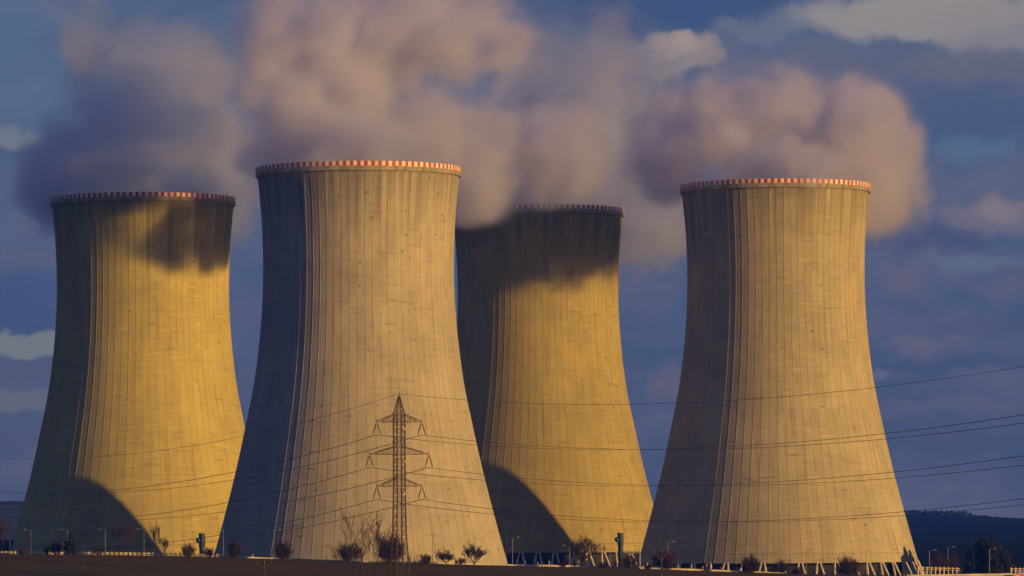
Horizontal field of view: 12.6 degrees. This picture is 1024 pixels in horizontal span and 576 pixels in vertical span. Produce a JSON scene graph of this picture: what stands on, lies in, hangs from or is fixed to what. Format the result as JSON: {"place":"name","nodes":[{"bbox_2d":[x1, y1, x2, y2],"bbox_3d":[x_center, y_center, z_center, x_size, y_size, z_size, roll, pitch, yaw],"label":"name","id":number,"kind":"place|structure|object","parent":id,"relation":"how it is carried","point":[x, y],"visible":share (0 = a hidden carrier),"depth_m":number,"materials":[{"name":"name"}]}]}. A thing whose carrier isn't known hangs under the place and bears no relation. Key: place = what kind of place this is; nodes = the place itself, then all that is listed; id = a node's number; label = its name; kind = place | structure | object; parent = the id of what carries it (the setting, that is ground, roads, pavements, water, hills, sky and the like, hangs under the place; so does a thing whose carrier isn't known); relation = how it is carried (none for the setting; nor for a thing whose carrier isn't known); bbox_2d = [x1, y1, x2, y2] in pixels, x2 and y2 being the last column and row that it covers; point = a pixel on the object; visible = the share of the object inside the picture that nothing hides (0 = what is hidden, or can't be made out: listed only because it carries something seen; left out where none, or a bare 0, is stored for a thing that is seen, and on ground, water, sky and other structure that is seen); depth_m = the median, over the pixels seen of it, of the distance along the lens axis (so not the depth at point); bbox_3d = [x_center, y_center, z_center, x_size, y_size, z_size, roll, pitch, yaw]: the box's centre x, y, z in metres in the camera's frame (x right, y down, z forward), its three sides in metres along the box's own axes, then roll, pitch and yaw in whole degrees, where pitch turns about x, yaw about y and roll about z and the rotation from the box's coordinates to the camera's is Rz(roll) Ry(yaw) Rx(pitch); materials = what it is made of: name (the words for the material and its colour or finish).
{"place":"outdoors","nodes":[
{"label":"outdoors","id":0,"kind":"place"},
{"bbox_2d":[0,553,962,575],"bbox_3d":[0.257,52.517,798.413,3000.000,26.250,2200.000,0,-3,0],"label":"field","id":1,"kind":"structure","parent":0,"point":[46,564],"depth_m":1234.88,"materials":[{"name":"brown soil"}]},
{"bbox_2d":[0,514,11,553],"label":"bare tree","id":2,"kind":"object","parent":1,"relation":"on","point":[2,531],"visible":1,"depth_m":1272.95,"materials":[{"name":"brown plant"}]},
{"bbox_2d":[0,501,23,553],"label":"plant building","id":3,"kind":"structure","parent":1,"relation":"on","point":[8,509],"depth_m":1638.06,"materials":[{"name":"grey concrete"}]},
{"bbox_2d":[18,546,26,553],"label":"bush","id":4,"kind":"object","parent":1,"relation":"on","point":[21,552],"visible":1,"depth_m":1263.94,"materials":[{"name":"brown plant"}]},
{"bbox_2d":[49,539,65,554],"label":"bush","id":5,"kind":"object","parent":1,"relation":"on","point":[58,549],"visible":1,"depth_m":1263.97,"materials":[{"name":"green plant"}]},
{"bbox_2d":[64,532,77,554],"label":"conifer tree","id":6,"kind":"object","parent":1,"relation":"on","point":[69,548],"visible":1,"depth_m":1260.26,"materials":[{"name":"green plant"}]},
{"bbox_2d":[92,547,105,554],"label":"bush","id":7,"kind":"object","parent":1,"relation":"on","point":[99,550],"visible":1,"depth_m":1264.12,"materials":[{"name":"brown plant"}]},
{"bbox_2d":[1,551,228,556],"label":"rail fence","id":8,"kind":"object","parent":1,"relation":"on","point":[130,553],"visible":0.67,"depth_m":1268.88,"materials":[{"name":"concrete"}]},
{"bbox_2d":[111,525,125,554],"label":"bare tree","id":9,"kind":"object","parent":1,"relation":"on","point":[119,534],"visible":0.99,"depth_m":1273.07,"materials":[{"name":"brown plant"}]},
{"bbox_2d":[11,188,244,556],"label":"cooling tower","id":10,"kind":"structure","parent":1,"relation":"on","point":[142,361],"depth_m":1496.73,"materials":[{"name":"concrete"}]},
{"bbox_2d":[121,521,135,554],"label":"bare tree","id":11,"kind":"object","parent":1,"relation":"on","point":[124,534],"visible":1,"depth_m":1272.93,"materials":[{"name":"brown plant"}]},
{"bbox_2d":[150,523,160,551],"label":"bare tree","id":12,"kind":"object","parent":1,"relation":"on","point":[154,536],"visible":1,"depth_m":1272.91,"materials":[{"name":"brown plant"}]},
{"bbox_2d":[158,538,168,555],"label":"bare tree","id":13,"kind":"object","parent":1,"relation":"on","point":[165,541],"visible":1,"depth_m":1264.44,"materials":[{"name":"brown plant"}]},
{"bbox_2d":[179,541,196,556],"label":"bush","id":14,"kind":"object","parent":1,"relation":"on","point":[188,551],"visible":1,"depth_m":1263.76,"materials":[{"name":"brown plant"}]},
{"bbox_2d":[196,533,204,555],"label":"vent stack","id":15,"kind":"object","parent":1,"relation":"on","point":[200,540],"visible":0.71,"depth_m":1327.32,"materials":[{"name":"teal paint"}]},
{"bbox_2d":[202,547,216,556],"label":"bush","id":16,"kind":"object","parent":1,"relation":"on","point":[208,552],"visible":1,"depth_m":1264.13,"materials":[{"name":"green plant"}]},
{"bbox_2d":[226,540,245,557],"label":"bush","id":17,"kind":"object","parent":1,"relation":"on","point":[234,550],"visible":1,"depth_m":1258.97,"materials":[{"name":"brown plant"}]},
{"bbox_2d":[257,560,271,575],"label":"line pole","id":18,"kind":"object","parent":1,"relation":"on","point":[264,569],"visible":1,"depth_m":1117.95,"materials":[{"name":"brown wood"}]},
{"bbox_2d":[272,539,294,559],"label":"bush","id":19,"kind":"object","parent":1,"relation":"on","point":[283,551],"visible":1,"depth_m":1258.46,"materials":[{"name":"brown plant"}]},
{"bbox_2d":[321,560,342,575],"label":"bare sapling","id":20,"kind":"object","parent":1,"relation":"on","point":[331,569],"visible":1,"depth_m":1127.60,"materials":[{"name":"brown plant"}]},
{"bbox_2d":[331,540,365,561],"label":"bush","id":21,"kind":"object","parent":1,"relation":"on","point":[346,556],"visible":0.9,"depth_m":1258.45,"materials":[{"name":"brown plant"}]},
{"bbox_2d":[339,502,379,575],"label":"bare sapling","id":22,"kind":"object","parent":1,"relation":"on","point":[354,554],"visible":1,"depth_m":1147.77,"materials":[{"name":"brown plant"}]},
{"bbox_2d":[214,161,507,563],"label":"cooling tower","id":23,"kind":"structure","parent":1,"relation":"on","point":[358,305],"depth_m":1363.90,"materials":[{"name":"concrete"}]},
{"bbox_2d":[354,527,372,575],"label":"bare sapling","id":24,"kind":"object","parent":1,"relation":"on","point":[362,550],"visible":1,"depth_m":1151.90,"materials":[{"name":"brown plant"}]},
{"bbox_2d":[361,506,396,575],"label":"bare sapling","id":25,"kind":"object","parent":1,"relation":"on","point":[377,532],"visible":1,"depth_m":1147.85,"materials":[{"name":"brown plant"}]},
{"bbox_2d":[375,530,406,562],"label":"bush","id":26,"kind":"object","parent":1,"relation":"on","point":[385,554],"visible":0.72,"depth_m":1257.93,"materials":[{"name":"brown plant"}]},
{"bbox_2d":[365,396,432,575],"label":"electricity pylon","id":27,"kind":"object","parent":1,"relation":"on","point":[404,454],"visible":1,"depth_m":1178.72,"materials":[{"name":"grey metal"}]},
{"bbox_2d":[1,456,1020,520],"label":"power line","id":28,"kind":"object","parent":27,"relation":"hanging from","point":[553,484],"visible":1,"depth_m":1108.59,"materials":[{"name":"black metal"}]},
{"bbox_2d":[3,499,1018,547],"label":"power line","id":29,"kind":"object","parent":27,"relation":"hanging from","point":[537,513],"visible":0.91,"depth_m":1139.15,"materials":[{"name":"black metal"}]},
{"bbox_2d":[0,423,1022,493],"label":"power line","id":30,"kind":"object","parent":27,"relation":"hanging from","point":[518,444],"visible":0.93,"depth_m":1152.14,"materials":[{"name":"black metal"}]},
{"bbox_2d":[0,465,1023,520],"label":"power line","id":31,"kind":"object","parent":27,"relation":"hanging from","point":[539,479],"visible":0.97,"depth_m":1144.41,"materials":[{"name":"black metal"}]},
{"bbox_2d":[2,366,1023,458],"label":"power line","id":32,"kind":"object","parent":27,"relation":"hanging from","point":[570,404],"visible":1,"depth_m":1086.12,"materials":[{"name":"black metal"}]},
{"bbox_2d":[9,415,1021,493],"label":"power line","id":33,"kind":"object","parent":27,"relation":"hanging from","point":[541,448],"visible":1,"depth_m":1091.33,"materials":[{"name":"black metal"}]},
{"bbox_2d":[9,498,1023,548],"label":"power line","id":34,"kind":"object","parent":27,"relation":"hanging from","point":[523,516],"visible":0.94,"depth_m":1129.26,"materials":[{"name":"black metal"}]},
{"bbox_2d":[409,555,427,575],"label":"bare sapling","id":35,"kind":"object","parent":1,"relation":"on","point":[415,564],"visible":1,"depth_m":1147.93,"materials":[{"name":"brown plant"}]},
{"bbox_2d":[420,553,432,563],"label":"bush","id":36,"kind":"object","parent":1,"relation":"on","point":[427,561],"visible":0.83,"depth_m":1259.77,"materials":[{"name":"brown plant"}]},
{"bbox_2d":[425,534,439,561],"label":"street lamp","id":37,"kind":"object","parent":1,"relation":"on","point":[432,544],"visible":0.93,"depth_m":1290.01,"materials":[{"name":"metal"}]},
{"bbox_2d":[434,548,454,564],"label":"bare tree","id":38,"kind":"object","parent":1,"relation":"on","point":[442,556],"visible":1,"depth_m":1258.71,"materials":[{"name":"brown plant"}]},
{"bbox_2d":[454,557,467,564],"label":"bush","id":39,"kind":"object","parent":1,"relation":"on","point":[464,560],"visible":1,"depth_m":1260.26,"materials":[{"name":"brown plant"}]},
{"bbox_2d":[461,539,487,564],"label":"bare tree","id":40,"kind":"object","parent":1,"relation":"on","point":[472,552],"visible":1,"depth_m":1258.85,"materials":[{"name":"brown plant"}]},
{"bbox_2d":[227,556,779,572],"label":"boundary wall","id":41,"kind":"structure","parent":1,"relation":"on","point":[511,564],"depth_m":1268.83,"materials":[{"name":"concrete"}]},
{"bbox_2d":[512,537,517,563],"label":"street lamp","id":42,"kind":"object","parent":1,"relation":"on","point":[512,549],"visible":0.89,"depth_m":1297.93,"materials":[{"name":"metal"}]},
{"bbox_2d":[455,200,652,566],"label":"cooling tower","id":43,"kind":"structure","parent":1,"relation":"on","point":[538,313],"depth_m":1604.83,"materials":[{"name":"concrete"}]},
{"bbox_2d":[558,561,566,566],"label":"bush","id":44,"kind":"object","parent":1,"relation":"on","point":[563,565],"visible":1,"depth_m":1262.94,"materials":[{"name":"green plant"}]},
{"bbox_2d":[565,533,605,567],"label":"bare tree","id":45,"kind":"object","parent":1,"relation":"on","point":[578,545],"visible":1,"depth_m":1258.53,"materials":[{"name":"brown plant"}]},
{"bbox_2d":[599,562,607,567],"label":"bush","id":46,"kind":"object","parent":1,"relation":"on","point":[604,565],"visible":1,"depth_m":1262.90,"materials":[{"name":"brown plant"}]},
{"bbox_2d":[614,554,639,568],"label":"bush","id":47,"kind":"object","parent":1,"relation":"on","point":[627,562],"visible":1,"depth_m":1261.77,"materials":[{"name":"brown plant"}]},
{"bbox_2d":[615,533,640,566],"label":"vent stack","id":48,"kind":"object","parent":1,"relation":"on","point":[619,539],"visible":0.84,"depth_m":1397.35,"materials":[{"name":"teal paint"}]},
{"bbox_2d":[653,550,668,575],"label":"line pole","id":49,"kind":"object","parent":1,"relation":"on","point":[661,559],"visible":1,"depth_m":1083.05,"materials":[{"name":"brown wood"}]},
{"bbox_2d":[650,548,677,569],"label":"bush","id":50,"kind":"object","parent":1,"relation":"on","point":[668,562],"visible":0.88,"depth_m":1260.54,"materials":[{"name":"brown plant"}]},
{"bbox_2d":[701,565,712,570],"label":"bush","id":51,"kind":"object","parent":1,"relation":"on","point":[706,569],"visible":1,"depth_m":1263.09,"materials":[{"name":"brown plant"}]},
{"bbox_2d":[739,551,762,572],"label":"bush","id":52,"kind":"object","parent":1,"relation":"on","point":[747,566],"visible":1,"depth_m":1267.15,"materials":[{"name":"brown plant"}]},
{"bbox_2d":[636,174,924,575],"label":"cooling tower","id":53,"kind":"structure","parent":1,"relation":"on","point":[776,306],"depth_m":1472.44,"materials":[{"name":"concrete"}]},
{"bbox_2d":[769,557,791,572],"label":"bush","id":54,"kind":"object","parent":1,"relation":"on","point":[781,567],"visible":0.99,"depth_m":1269.53,"materials":[{"name":"brown plant"}]},
{"bbox_2d":[791,565,803,573],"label":"bush","id":55,"kind":"object","parent":1,"relation":"on","point":[796,570],"visible":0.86,"depth_m":1269.74,"materials":[{"name":"brown plant"}]},
{"bbox_2d":[833,554,860,574],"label":"bush","id":56,"kind":"object","parent":1,"relation":"on","point":[845,566],"visible":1,"depth_m":1268.79,"materials":[{"name":"brown plant"}]},
{"bbox_2d":[918,566,959,574],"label":"rail fence","id":57,"kind":"object","parent":1,"relation":"on","point":[944,568],"visible":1,"depth_m":1274.50,"materials":[{"name":"concrete"}]},
{"bbox_2d":[927,551,963,574],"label":"bush","id":58,"kind":"object","parent":1,"relation":"on","point":[943,565],"visible":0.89,"depth_m":1280.03,"materials":[{"name":"brown plant"}]},
{"bbox_2d":[907,573,1023,575],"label":"boundary wall","id":59,"kind":"structure","parent":1,"relation":"on","point":[1003,574],"depth_m":1268.69,"materials":[{"name":"concrete"}]},
{"bbox_2d":[960,536,1016,573],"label":"evergreen tree","id":60,"kind":"object","parent":1,"relation":"on","point":[977,558],"visible":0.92,"depth_m":1457.96,"materials":[{"name":"green plant"}]},
{"bbox_2d":[989,548,996,573],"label":"street lamp","id":61,"kind":"object","parent":1,"relation":"on","point":[989,559],"visible":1,"depth_m":1337.70,"materials":[{"name":"metal"}]},
{"bbox_2d":[1011,567,1023,572],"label":"rail fence","id":62,"kind":"object","parent":1,"relation":"on","point":[1015,570],"visible":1,"depth_m":1274.67,"materials":[{"name":"wood"}]},
{"bbox_2d":[0,0,1023,572],"label":"sky","id":63,"kind":"structure","parent":0,"point":[616,103],"materials":[{"name":"blue"}]},
{"bbox_2d":[906,515,1023,570],"bbox_3d":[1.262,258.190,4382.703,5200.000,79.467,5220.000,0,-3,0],"label":"hills","id":64,"kind":"structure","parent":0,"point":[958,535],"depth_m":3400.18,"materials":[{"name":"plant"}]},
{"bbox_2d":[904,510,1006,517],"bbox_3d":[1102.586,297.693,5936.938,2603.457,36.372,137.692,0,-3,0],"label":"ridge forest","id":65,"kind":"object","parent":64,"relation":"on","point":[939,513],"visible":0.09,"depth_m":5894.48,"materials":[{"name":"plant"}]}
]}

